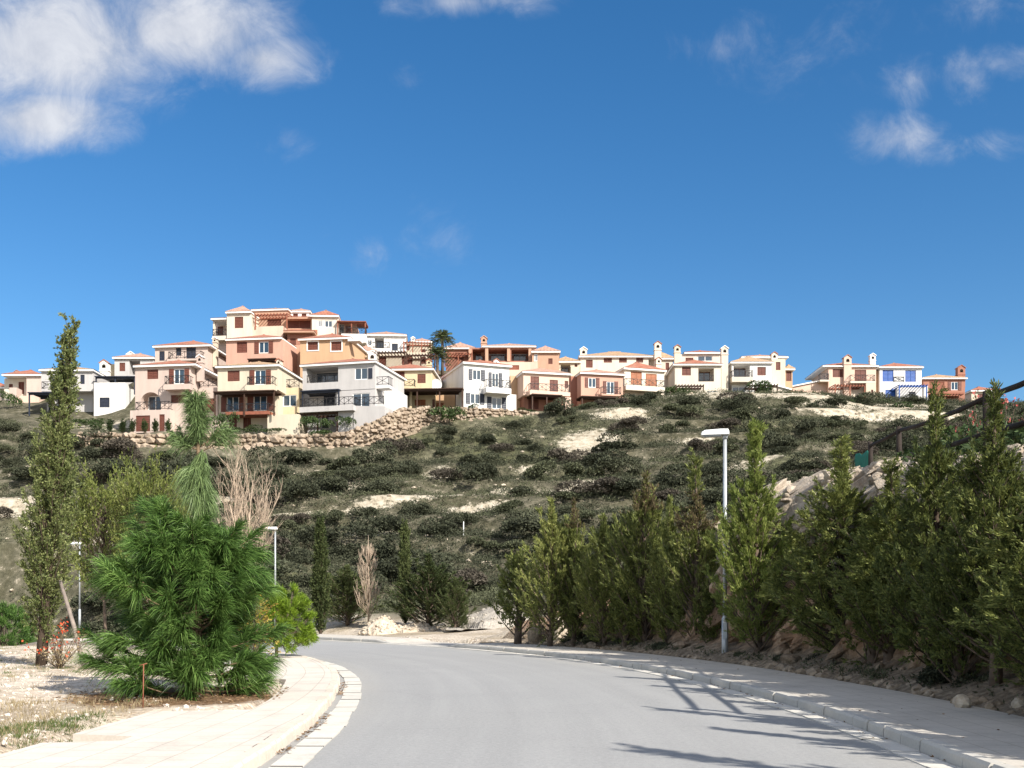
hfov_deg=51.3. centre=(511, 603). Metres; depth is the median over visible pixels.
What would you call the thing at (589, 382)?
window
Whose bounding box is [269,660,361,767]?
gutter
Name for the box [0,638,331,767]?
pavement
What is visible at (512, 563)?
young conifer
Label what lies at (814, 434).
scrub bush
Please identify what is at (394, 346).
window
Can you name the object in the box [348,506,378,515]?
scrub bush
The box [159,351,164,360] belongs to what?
window
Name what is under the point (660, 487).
scrub bush
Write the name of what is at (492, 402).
window
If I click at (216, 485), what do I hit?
scrub bush
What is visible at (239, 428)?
garden shrub
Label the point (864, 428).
scrub bush
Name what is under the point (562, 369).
door
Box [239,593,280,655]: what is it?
yellow leaved tree
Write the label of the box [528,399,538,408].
window
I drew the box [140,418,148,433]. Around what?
conifer
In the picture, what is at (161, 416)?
window
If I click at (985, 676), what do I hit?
bank shrub
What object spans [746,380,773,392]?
garden shrub
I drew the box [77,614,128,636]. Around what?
scrub bush
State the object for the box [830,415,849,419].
scrub bush
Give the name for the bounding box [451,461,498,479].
scrub bush
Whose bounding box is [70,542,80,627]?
street lamp
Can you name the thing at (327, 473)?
scrub bush
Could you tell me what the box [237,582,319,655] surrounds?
pine bush
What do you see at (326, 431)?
garden shrub
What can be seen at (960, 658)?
young conifer
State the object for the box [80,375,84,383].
window
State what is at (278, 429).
garden shrub
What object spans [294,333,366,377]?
hillside house
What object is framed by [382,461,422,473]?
scrub bush
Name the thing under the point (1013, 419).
scrub bush
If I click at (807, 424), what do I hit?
scrub bush
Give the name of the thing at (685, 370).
window
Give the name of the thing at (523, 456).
scrub bush
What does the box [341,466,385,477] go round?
scrub bush
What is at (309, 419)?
garden shrub
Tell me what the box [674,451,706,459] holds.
scrub bush
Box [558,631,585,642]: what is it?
bank shrub
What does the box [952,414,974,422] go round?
scrub bush
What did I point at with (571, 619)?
conifer tree
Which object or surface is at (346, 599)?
conifer tree
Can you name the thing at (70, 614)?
tree stake
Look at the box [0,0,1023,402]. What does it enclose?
sky
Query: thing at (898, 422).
scrub bush
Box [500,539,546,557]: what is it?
scrub bush
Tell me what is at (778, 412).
scrub bush
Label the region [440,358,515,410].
hillside house
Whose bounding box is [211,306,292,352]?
hillside house
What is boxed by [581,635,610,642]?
bank shrub
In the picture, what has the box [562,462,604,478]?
scrub bush
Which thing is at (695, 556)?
conifer tree
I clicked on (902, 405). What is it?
garden shrub
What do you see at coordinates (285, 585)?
scrub bush
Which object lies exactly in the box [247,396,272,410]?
window
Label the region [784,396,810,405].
scrub bush
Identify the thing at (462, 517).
scrub bush
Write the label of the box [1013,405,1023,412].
scrub bush
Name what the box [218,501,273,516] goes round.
scrub bush
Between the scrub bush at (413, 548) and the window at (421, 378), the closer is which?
the scrub bush at (413, 548)
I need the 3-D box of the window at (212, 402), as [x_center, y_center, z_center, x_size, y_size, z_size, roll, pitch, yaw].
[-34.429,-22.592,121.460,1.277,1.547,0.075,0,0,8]
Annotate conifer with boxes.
[106,418,113,431]
[118,418,126,433]
[128,418,136,431]
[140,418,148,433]
[151,419,158,431]
[164,418,172,431]
[482,545,544,643]
[605,564,641,646]
[694,582,722,642]
[830,529,904,665]
[899,547,1007,684]
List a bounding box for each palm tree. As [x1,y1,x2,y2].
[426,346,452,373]
[427,329,456,375]
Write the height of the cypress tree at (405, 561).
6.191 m
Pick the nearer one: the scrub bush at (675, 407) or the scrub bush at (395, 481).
the scrub bush at (395, 481)
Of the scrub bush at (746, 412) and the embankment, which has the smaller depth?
the embankment
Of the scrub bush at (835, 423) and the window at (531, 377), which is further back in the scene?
the window at (531, 377)
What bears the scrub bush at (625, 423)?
on the ground at (12, 572)
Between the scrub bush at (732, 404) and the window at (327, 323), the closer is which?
the scrub bush at (732, 404)
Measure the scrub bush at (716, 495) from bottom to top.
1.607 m
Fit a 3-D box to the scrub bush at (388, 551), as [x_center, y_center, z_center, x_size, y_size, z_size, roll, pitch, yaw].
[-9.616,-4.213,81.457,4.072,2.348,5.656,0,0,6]
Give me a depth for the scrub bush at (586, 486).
95.86 m
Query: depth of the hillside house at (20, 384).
143.80 m
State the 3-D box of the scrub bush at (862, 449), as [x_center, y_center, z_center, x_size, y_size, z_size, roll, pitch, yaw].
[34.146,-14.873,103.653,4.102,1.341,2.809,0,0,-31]
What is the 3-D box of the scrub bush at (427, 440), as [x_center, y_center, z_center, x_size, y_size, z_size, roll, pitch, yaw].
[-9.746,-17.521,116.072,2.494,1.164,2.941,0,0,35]
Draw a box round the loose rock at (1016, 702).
[1011,698,1023,707]
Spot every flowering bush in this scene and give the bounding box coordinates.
[22,620,89,668]
[955,390,1012,442]
[967,383,1023,444]
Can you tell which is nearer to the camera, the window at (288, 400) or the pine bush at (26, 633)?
the pine bush at (26, 633)
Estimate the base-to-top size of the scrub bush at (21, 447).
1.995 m
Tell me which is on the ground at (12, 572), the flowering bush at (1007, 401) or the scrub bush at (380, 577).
the scrub bush at (380, 577)
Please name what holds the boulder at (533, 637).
on the ground at (12, 572)
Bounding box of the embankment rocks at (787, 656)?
[496,443,1023,705]
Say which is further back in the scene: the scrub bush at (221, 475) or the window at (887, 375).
the window at (887, 375)
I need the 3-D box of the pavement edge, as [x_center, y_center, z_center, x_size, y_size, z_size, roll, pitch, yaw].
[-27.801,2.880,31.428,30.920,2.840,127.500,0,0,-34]
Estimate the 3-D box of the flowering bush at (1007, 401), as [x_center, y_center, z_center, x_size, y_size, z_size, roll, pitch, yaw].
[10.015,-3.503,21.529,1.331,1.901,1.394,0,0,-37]
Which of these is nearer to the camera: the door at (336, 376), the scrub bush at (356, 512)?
the scrub bush at (356, 512)
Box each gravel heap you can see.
[358,614,401,635]
[396,621,440,632]
[445,606,529,630]
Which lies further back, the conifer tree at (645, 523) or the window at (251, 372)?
the window at (251, 372)
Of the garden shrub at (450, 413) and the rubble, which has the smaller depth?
the rubble
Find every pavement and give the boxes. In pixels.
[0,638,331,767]
[317,634,1023,767]
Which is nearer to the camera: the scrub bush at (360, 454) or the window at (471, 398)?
the scrub bush at (360, 454)
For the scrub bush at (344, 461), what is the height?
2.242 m
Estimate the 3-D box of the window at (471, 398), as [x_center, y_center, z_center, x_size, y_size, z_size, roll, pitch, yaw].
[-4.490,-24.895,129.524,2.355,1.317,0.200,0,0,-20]
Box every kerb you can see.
[218,650,339,767]
[285,636,1017,767]
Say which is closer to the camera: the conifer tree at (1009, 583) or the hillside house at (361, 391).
the conifer tree at (1009, 583)
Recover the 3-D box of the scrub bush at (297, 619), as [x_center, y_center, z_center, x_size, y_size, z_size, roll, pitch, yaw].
[-13.162,1.152,62.573,2.935,0.956,2.558,0,0,-8]
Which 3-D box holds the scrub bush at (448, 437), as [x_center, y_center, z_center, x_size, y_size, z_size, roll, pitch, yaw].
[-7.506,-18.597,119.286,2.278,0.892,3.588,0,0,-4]
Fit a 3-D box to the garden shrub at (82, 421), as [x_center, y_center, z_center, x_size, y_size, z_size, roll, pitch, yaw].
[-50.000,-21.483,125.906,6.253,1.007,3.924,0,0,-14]
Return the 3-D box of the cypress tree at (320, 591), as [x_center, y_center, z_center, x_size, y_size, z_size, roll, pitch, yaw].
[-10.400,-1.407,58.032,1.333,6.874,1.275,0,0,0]
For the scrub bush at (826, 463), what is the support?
on the ground at (12, 572)
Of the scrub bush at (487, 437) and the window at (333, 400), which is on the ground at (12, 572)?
the scrub bush at (487, 437)
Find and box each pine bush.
[0,599,36,645]
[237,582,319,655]
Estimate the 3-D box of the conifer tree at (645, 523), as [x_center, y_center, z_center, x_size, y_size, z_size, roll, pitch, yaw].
[3.975,-1.328,33.181,2.844,5.739,3.169,0,0,35]
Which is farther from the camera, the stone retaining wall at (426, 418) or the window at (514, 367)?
the window at (514, 367)
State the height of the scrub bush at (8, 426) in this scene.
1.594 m
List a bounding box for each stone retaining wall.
[77,431,348,450]
[345,407,423,447]
[421,406,538,426]
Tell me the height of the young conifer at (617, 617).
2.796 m
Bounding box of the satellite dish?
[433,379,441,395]
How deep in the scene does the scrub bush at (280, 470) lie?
102.38 m
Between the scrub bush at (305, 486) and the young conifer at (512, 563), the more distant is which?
the scrub bush at (305, 486)
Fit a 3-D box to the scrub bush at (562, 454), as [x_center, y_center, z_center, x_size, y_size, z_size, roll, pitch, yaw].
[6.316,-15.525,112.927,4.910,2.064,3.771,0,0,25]
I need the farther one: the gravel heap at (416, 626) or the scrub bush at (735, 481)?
the scrub bush at (735, 481)
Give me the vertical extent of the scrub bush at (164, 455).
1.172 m
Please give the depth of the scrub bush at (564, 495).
94.96 m
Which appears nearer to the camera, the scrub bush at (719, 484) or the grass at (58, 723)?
the grass at (58, 723)
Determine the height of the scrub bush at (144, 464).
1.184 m
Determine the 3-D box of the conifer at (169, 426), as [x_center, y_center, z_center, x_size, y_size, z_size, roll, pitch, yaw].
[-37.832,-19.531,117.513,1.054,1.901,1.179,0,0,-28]
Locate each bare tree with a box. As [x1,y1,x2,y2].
[210,442,283,566]
[353,536,381,622]
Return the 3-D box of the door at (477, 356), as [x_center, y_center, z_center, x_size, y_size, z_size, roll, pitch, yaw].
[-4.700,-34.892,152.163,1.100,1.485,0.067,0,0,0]
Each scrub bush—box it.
[0,421,20,430]
[0,444,15,452]
[0,506,13,518]
[1,457,26,465]
[1,466,25,473]
[11,466,38,480]
[16,438,46,459]
[19,430,41,438]
[26,501,81,510]
[61,476,83,484]
[69,591,115,607]
[70,427,115,445]
[76,447,124,459]
[77,458,141,475]
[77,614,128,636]
[80,472,108,482]
[96,436,143,460]
[108,595,153,616]
[139,458,159,469]
[146,452,206,476]
[148,450,179,460]
[165,458,193,470]
[182,451,228,466]
[209,469,244,481]
[211,484,238,492]
[215,478,266,494]
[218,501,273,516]
[221,515,261,531]
[237,463,295,478]
[237,492,287,508]
[245,445,309,464]
[255,533,291,559]
[261,559,307,576]
[262,477,322,498]
[267,534,300,548]
[267,618,307,628]
[269,513,311,523]
[269,577,289,589]
[271,477,326,490]
[273,519,311,534]
[273,542,310,557]
[282,572,337,584]
[290,547,329,562]
[293,521,377,543]
[294,450,332,462]
[310,470,345,477]
[313,509,344,520]
[315,475,348,490]
[326,455,379,471]
[326,563,358,576]
[327,542,371,557]
[335,466,379,478]
[337,566,389,589]
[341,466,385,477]
[344,554,423,576]
[347,479,396,492]
[347,514,404,535]
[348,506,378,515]
[351,440,398,461]
[358,535,412,561]
[370,463,414,475]
[374,437,424,453]
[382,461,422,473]
[391,479,405,490]
[394,546,456,579]
[397,500,434,514]
[410,547,424,558]
[413,437,434,446]
[413,567,487,593]
[414,516,462,534]
[426,422,457,434]
[428,467,464,478]
[435,434,454,439]
[435,446,460,454]
[437,512,480,523]
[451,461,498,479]
[458,451,500,462]
[460,432,497,443]
[465,536,500,548]
[471,580,499,591]
[481,453,504,460]
[485,485,535,495]
[487,443,514,451]
[493,500,523,511]
[499,509,568,533]
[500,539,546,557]
[506,419,532,427]
[511,439,531,444]
[516,450,554,460]
[522,459,556,478]
[527,442,544,450]
[543,396,575,413]
[547,448,589,462]
[553,476,620,495]
[554,491,581,499]
[555,415,577,422]
[555,505,586,514]
[558,509,595,523]
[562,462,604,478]
[578,402,596,407]
[582,448,628,462]
[586,475,632,490]
[590,429,637,452]
[592,455,646,475]
[594,398,619,407]
[596,508,623,529]
[605,397,628,404]
[607,416,647,431]
[613,478,657,495]
[615,393,651,405]
[618,500,688,527]
[639,488,683,501]
[644,389,668,400]
[649,484,671,492]
[653,463,690,486]
[658,420,690,431]
[663,403,704,416]
[665,489,737,506]
[666,462,691,475]
[668,393,711,405]
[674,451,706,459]
[676,410,701,418]
[688,438,717,452]
[699,470,747,488]
[700,463,722,476]
[702,442,739,455]
[702,459,742,468]
[704,417,741,431]
[709,483,744,496]
[711,393,757,410]
[713,437,741,443]
[715,482,732,486]
[716,391,753,400]
[726,406,758,418]
[727,478,769,495]
[738,400,760,406]
[741,413,774,429]
[744,430,799,448]
[746,431,782,443]
[747,470,783,482]
[756,405,791,418]
[761,446,797,453]
[763,470,816,481]
[775,451,825,471]
[778,417,827,429]
[782,468,820,478]
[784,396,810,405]
[801,429,830,440]
[805,396,847,406]
[811,459,833,469]
[821,419,858,429]
[827,433,862,442]
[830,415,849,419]
[844,432,863,437]
[848,391,894,404]
[848,445,879,455]
[849,440,875,449]
[849,453,878,463]
[853,420,868,426]
[853,426,867,430]
[862,425,920,449]
[873,426,894,433]
[875,441,918,452]
[884,414,919,431]
[901,394,925,402]
[904,435,928,441]
[919,439,928,447]
[938,420,969,430]
[941,404,951,410]
[949,426,972,435]
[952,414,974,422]
[1003,401,1023,413]
[1003,416,1016,423]
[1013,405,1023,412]
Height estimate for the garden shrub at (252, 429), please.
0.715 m
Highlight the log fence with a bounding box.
[868,380,1023,495]
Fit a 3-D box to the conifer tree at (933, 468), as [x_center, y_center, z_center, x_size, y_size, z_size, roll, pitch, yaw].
[7.200,-1.144,17.985,2.273,5.301,2.416,0,0,14]
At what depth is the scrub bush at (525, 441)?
118.43 m
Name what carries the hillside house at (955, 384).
on the ground at (12, 572)
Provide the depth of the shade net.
29.93 m
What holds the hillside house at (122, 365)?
on the ground at (12, 572)
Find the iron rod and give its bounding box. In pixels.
[139,663,146,707]
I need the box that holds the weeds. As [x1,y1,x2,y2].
[544,635,1023,709]
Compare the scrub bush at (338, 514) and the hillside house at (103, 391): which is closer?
the scrub bush at (338, 514)
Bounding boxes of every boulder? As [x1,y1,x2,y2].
[527,626,545,643]
[553,617,567,642]
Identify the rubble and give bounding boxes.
[526,640,1023,713]
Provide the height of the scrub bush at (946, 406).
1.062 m
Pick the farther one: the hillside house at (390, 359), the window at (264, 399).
the hillside house at (390, 359)
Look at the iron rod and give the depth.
15.20 m
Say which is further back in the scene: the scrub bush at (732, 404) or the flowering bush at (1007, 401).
the scrub bush at (732, 404)
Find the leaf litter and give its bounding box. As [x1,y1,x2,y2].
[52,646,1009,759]
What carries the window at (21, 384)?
in the hillside house at (20, 384)
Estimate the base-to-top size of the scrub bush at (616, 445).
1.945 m
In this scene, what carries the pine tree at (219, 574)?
on the ground at (12, 572)
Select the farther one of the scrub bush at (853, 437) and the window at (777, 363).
the window at (777, 363)
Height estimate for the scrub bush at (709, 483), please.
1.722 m
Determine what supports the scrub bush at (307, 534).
on the ground at (12, 572)
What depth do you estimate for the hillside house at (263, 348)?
132.10 m
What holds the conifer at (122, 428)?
on the ground at (12, 572)
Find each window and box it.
[19,382,23,393]
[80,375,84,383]
[100,398,109,406]
[120,363,124,370]
[136,415,149,431]
[147,369,157,378]
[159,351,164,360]
[159,414,164,430]
[169,368,188,383]
[171,395,183,402]
[186,347,195,358]
[204,398,213,411]
[218,327,222,335]
[221,396,243,411]
[228,371,239,380]
[229,419,236,426]
[235,317,242,327]
[237,342,246,352]
[243,418,250,427]
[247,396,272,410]
[249,369,270,384]
[254,341,272,353]
[267,319,280,325]
[283,395,296,406]
[288,321,309,327]
[290,339,295,344]
[308,342,317,349]
[324,396,334,405]
[325,321,331,326]
[331,342,340,350]
[346,326,350,332]
[353,393,369,405]
[355,368,367,379]
[379,357,385,364]
[392,344,397,350]
[402,357,411,364]
[415,400,425,405]
[417,374,425,382]
[466,393,483,404]
[469,369,484,380]
[487,397,505,409]
[489,372,501,387]
[509,365,518,369]
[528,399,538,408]
[530,376,538,389]
[548,358,552,363]
[550,380,557,391]
[585,377,599,387]
[586,360,592,367]
[603,381,617,393]
[604,358,611,362]
[619,358,626,362]
[631,371,641,384]
[636,358,642,362]
[646,374,656,386]
[682,367,690,374]
[698,356,711,360]
[732,387,744,392]
[757,367,765,374]
[776,362,779,369]
[786,371,790,380]
[833,369,842,376]
[855,370,865,380]
[882,370,892,381]
[885,390,894,396]
[905,371,915,381]
[929,382,943,390]
[948,382,961,389]
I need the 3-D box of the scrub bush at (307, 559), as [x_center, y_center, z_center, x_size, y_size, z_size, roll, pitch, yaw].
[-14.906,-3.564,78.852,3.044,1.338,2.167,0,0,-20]
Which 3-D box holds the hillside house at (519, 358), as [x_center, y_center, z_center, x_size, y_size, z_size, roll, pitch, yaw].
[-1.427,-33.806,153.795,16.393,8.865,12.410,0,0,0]
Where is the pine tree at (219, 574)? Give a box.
[66,388,300,701]
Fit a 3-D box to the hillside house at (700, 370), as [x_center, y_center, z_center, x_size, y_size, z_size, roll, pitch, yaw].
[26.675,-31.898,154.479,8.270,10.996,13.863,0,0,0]
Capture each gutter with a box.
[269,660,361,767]
[320,640,960,767]
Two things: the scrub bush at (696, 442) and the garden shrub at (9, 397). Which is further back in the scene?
the garden shrub at (9, 397)
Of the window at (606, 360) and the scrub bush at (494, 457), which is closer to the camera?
the scrub bush at (494, 457)
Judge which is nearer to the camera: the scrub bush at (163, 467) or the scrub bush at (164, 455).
the scrub bush at (163, 467)
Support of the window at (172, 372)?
in the hillside house at (160, 387)
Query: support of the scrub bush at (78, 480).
on the ground at (12, 572)
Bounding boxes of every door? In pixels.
[148,396,159,409]
[317,373,337,382]
[475,354,482,359]
[491,355,504,360]
[513,355,525,360]
[561,367,568,372]
[698,372,709,381]
[734,369,744,376]
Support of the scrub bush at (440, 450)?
on the ground at (12, 572)
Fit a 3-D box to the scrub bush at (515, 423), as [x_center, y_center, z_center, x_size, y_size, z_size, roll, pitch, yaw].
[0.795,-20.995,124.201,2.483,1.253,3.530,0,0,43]
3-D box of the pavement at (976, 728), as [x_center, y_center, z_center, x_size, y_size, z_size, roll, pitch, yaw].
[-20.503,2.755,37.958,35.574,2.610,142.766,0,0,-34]
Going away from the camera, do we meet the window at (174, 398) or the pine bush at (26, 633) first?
the pine bush at (26, 633)
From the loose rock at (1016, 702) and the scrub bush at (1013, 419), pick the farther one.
the scrub bush at (1013, 419)
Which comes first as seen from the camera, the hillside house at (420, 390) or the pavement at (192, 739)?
the pavement at (192, 739)
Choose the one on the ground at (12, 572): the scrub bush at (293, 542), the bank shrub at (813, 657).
the scrub bush at (293, 542)
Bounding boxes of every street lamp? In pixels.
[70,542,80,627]
[268,527,277,625]
[701,429,728,652]
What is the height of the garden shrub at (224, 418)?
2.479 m
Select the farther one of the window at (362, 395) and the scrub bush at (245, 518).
the window at (362, 395)
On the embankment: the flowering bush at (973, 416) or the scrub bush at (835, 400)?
the flowering bush at (973, 416)
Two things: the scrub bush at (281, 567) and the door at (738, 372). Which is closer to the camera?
the scrub bush at (281, 567)
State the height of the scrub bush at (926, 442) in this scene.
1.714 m
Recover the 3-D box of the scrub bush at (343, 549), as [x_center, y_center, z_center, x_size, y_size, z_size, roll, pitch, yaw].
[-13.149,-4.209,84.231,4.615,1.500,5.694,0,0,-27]
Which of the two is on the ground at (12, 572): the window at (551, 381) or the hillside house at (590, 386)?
the hillside house at (590, 386)
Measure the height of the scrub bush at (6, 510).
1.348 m
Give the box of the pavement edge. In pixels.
[17,639,285,741]
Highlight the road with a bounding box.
[244,640,939,767]
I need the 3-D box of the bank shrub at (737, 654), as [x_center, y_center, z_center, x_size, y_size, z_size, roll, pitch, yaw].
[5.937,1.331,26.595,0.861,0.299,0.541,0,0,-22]
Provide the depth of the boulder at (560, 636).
37.69 m
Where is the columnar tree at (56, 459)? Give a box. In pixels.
[10,311,85,665]
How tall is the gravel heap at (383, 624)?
1.464 m
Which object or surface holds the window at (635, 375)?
in the hillside house at (640, 379)
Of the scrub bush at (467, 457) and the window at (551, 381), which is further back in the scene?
the window at (551, 381)
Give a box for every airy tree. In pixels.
[61,457,145,632]
[103,444,190,605]
[166,470,194,586]
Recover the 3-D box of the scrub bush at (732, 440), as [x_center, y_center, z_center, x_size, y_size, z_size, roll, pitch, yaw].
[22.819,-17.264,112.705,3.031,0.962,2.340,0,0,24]
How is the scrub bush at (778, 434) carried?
on the ground at (12, 572)
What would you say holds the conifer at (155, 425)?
on the ground at (12, 572)
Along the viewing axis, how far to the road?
14.49 m
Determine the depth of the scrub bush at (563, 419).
124.32 m
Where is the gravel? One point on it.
(89, 691)
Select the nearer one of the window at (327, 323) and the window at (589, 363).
the window at (327, 323)
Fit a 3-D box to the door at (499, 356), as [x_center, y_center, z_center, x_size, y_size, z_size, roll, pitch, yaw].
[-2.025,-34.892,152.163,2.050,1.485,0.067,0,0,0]
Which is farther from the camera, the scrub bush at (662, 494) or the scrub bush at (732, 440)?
the scrub bush at (732, 440)
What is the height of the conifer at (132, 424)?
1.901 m
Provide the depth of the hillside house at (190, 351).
133.13 m
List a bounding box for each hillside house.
[0,383,3,399]
[2,370,44,402]
[27,359,134,415]
[111,351,154,383]
[130,354,217,432]
[152,337,225,373]
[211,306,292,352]
[213,358,307,434]
[225,334,296,373]
[283,308,316,344]
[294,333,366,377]
[296,358,406,433]
[309,310,367,346]
[363,331,407,351]
[364,345,437,367]
[388,358,463,407]
[403,336,433,353]
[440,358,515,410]
[444,335,560,375]
[509,367,571,410]
[559,356,580,376]
[569,369,625,406]
[578,341,673,393]
[616,357,666,394]
[665,344,728,393]
[728,351,794,392]
[793,353,878,397]
[876,363,927,399]
[922,365,967,399]
[965,386,993,401]
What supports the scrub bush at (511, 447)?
on the ground at (12, 572)
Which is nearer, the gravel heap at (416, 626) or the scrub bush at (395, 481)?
the gravel heap at (416, 626)
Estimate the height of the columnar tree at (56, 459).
8.675 m
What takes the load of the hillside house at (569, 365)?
on the ground at (12, 572)
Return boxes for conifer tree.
[310,564,383,625]
[383,552,470,627]
[430,576,477,630]
[509,495,588,646]
[552,497,594,645]
[567,513,629,644]
[586,469,684,642]
[639,494,692,643]
[643,446,721,638]
[701,416,804,652]
[756,431,879,653]
[809,456,927,662]
[870,378,985,666]
[900,377,1023,685]
[943,491,1023,685]
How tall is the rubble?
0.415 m
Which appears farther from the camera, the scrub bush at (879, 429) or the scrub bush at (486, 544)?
the scrub bush at (879, 429)
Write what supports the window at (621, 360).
in the hillside house at (613, 361)
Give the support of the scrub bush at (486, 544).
on the ground at (12, 572)
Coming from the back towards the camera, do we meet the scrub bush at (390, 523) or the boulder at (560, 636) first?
the scrub bush at (390, 523)
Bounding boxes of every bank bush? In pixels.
[896,440,1023,472]
[939,422,1023,455]
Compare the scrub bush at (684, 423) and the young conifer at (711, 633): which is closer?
the young conifer at (711, 633)
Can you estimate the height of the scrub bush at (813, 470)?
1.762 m
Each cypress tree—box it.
[308,516,332,633]
[396,518,413,623]
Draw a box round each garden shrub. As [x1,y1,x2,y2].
[0,389,23,407]
[70,418,114,425]
[86,420,106,430]
[210,411,239,431]
[226,427,247,432]
[244,424,269,433]
[260,427,285,432]
[298,416,318,428]
[309,429,331,435]
[311,417,334,428]
[335,416,356,427]
[427,405,466,421]
[467,403,478,407]
[665,386,689,394]
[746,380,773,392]
[889,401,913,407]
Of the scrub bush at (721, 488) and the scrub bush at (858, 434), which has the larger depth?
the scrub bush at (858, 434)
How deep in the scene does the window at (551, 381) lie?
134.40 m
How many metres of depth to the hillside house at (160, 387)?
119.99 m
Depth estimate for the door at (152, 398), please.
121.51 m
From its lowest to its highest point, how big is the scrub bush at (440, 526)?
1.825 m
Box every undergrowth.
[0,390,1023,642]
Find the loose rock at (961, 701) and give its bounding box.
[952,694,971,707]
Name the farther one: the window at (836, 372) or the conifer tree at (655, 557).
the window at (836, 372)
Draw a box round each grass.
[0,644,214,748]
[0,645,145,749]
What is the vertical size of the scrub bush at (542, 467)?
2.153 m
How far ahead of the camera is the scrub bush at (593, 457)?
108.37 m
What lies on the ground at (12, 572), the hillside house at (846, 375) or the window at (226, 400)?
the hillside house at (846, 375)
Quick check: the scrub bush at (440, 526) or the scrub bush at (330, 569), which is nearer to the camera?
the scrub bush at (330, 569)
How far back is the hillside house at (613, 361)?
156.00 m
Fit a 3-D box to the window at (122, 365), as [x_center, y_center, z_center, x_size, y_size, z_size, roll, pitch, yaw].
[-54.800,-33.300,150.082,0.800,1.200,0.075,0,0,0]
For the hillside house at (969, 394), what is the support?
on the ground at (12, 572)
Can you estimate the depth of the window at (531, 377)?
133.75 m
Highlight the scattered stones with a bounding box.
[3,392,973,590]
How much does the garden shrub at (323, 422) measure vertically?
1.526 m
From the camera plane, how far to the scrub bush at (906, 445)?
107.26 m
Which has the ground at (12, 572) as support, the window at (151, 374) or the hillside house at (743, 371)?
the hillside house at (743, 371)
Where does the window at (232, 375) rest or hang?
in the hillside house at (266, 395)
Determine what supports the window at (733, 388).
in the hillside house at (743, 371)
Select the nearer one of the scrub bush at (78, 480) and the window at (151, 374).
the scrub bush at (78, 480)
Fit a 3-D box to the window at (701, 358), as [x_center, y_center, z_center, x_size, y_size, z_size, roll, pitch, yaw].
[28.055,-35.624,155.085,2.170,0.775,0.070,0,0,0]
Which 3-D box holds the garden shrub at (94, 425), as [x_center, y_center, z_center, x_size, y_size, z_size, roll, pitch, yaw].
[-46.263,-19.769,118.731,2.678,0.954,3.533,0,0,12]
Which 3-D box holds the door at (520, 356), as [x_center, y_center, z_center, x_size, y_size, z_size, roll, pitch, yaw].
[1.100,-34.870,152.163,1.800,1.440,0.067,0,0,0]
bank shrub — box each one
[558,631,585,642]
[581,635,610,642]
[651,641,668,648]
[733,651,745,656]
[805,653,821,661]
[916,662,977,684]
[950,671,988,687]
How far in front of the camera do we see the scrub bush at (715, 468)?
98.68 m
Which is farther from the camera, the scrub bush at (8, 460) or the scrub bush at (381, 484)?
the scrub bush at (8, 460)
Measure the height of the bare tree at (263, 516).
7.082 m
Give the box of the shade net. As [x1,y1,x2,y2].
[854,450,867,467]
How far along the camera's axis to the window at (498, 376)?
130.49 m
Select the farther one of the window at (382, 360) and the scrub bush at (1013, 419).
the window at (382, 360)
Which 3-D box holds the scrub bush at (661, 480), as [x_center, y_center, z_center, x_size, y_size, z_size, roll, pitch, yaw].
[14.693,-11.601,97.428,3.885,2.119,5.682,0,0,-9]
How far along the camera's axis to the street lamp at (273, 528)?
59.96 m
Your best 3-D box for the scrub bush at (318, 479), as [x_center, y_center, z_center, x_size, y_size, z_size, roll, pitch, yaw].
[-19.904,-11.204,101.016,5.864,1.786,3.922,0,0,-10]
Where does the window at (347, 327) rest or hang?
in the hillside house at (324, 322)
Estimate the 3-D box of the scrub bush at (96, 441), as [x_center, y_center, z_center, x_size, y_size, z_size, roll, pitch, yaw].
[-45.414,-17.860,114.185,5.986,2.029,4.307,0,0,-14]
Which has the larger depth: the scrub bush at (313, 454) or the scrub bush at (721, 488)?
the scrub bush at (313, 454)
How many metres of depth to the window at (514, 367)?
147.65 m
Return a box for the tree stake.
[58,579,84,668]
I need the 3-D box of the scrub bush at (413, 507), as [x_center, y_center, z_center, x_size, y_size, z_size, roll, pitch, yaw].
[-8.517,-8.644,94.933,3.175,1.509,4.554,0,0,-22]
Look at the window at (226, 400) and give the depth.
121.27 m
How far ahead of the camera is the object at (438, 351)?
142.77 m
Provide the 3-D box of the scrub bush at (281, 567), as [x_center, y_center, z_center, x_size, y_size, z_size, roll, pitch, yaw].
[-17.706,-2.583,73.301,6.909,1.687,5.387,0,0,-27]
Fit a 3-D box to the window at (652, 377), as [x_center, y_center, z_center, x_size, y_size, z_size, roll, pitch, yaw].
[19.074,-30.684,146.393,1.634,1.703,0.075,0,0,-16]
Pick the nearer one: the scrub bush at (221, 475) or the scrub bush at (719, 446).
the scrub bush at (221, 475)
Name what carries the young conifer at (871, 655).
on the ground at (12, 572)
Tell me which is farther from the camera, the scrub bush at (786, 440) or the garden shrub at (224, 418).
the garden shrub at (224, 418)
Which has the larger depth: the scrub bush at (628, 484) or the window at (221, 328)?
the window at (221, 328)
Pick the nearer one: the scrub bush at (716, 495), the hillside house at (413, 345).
the scrub bush at (716, 495)
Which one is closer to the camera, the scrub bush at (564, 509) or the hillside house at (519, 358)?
the scrub bush at (564, 509)
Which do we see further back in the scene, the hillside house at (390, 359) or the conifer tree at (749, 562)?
the hillside house at (390, 359)
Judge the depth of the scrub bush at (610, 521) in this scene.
79.76 m
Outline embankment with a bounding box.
[479,444,1023,716]
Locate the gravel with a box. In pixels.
[0,650,280,750]
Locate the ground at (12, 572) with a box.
[0,370,1023,753]
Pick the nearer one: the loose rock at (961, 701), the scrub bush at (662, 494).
the loose rock at (961, 701)

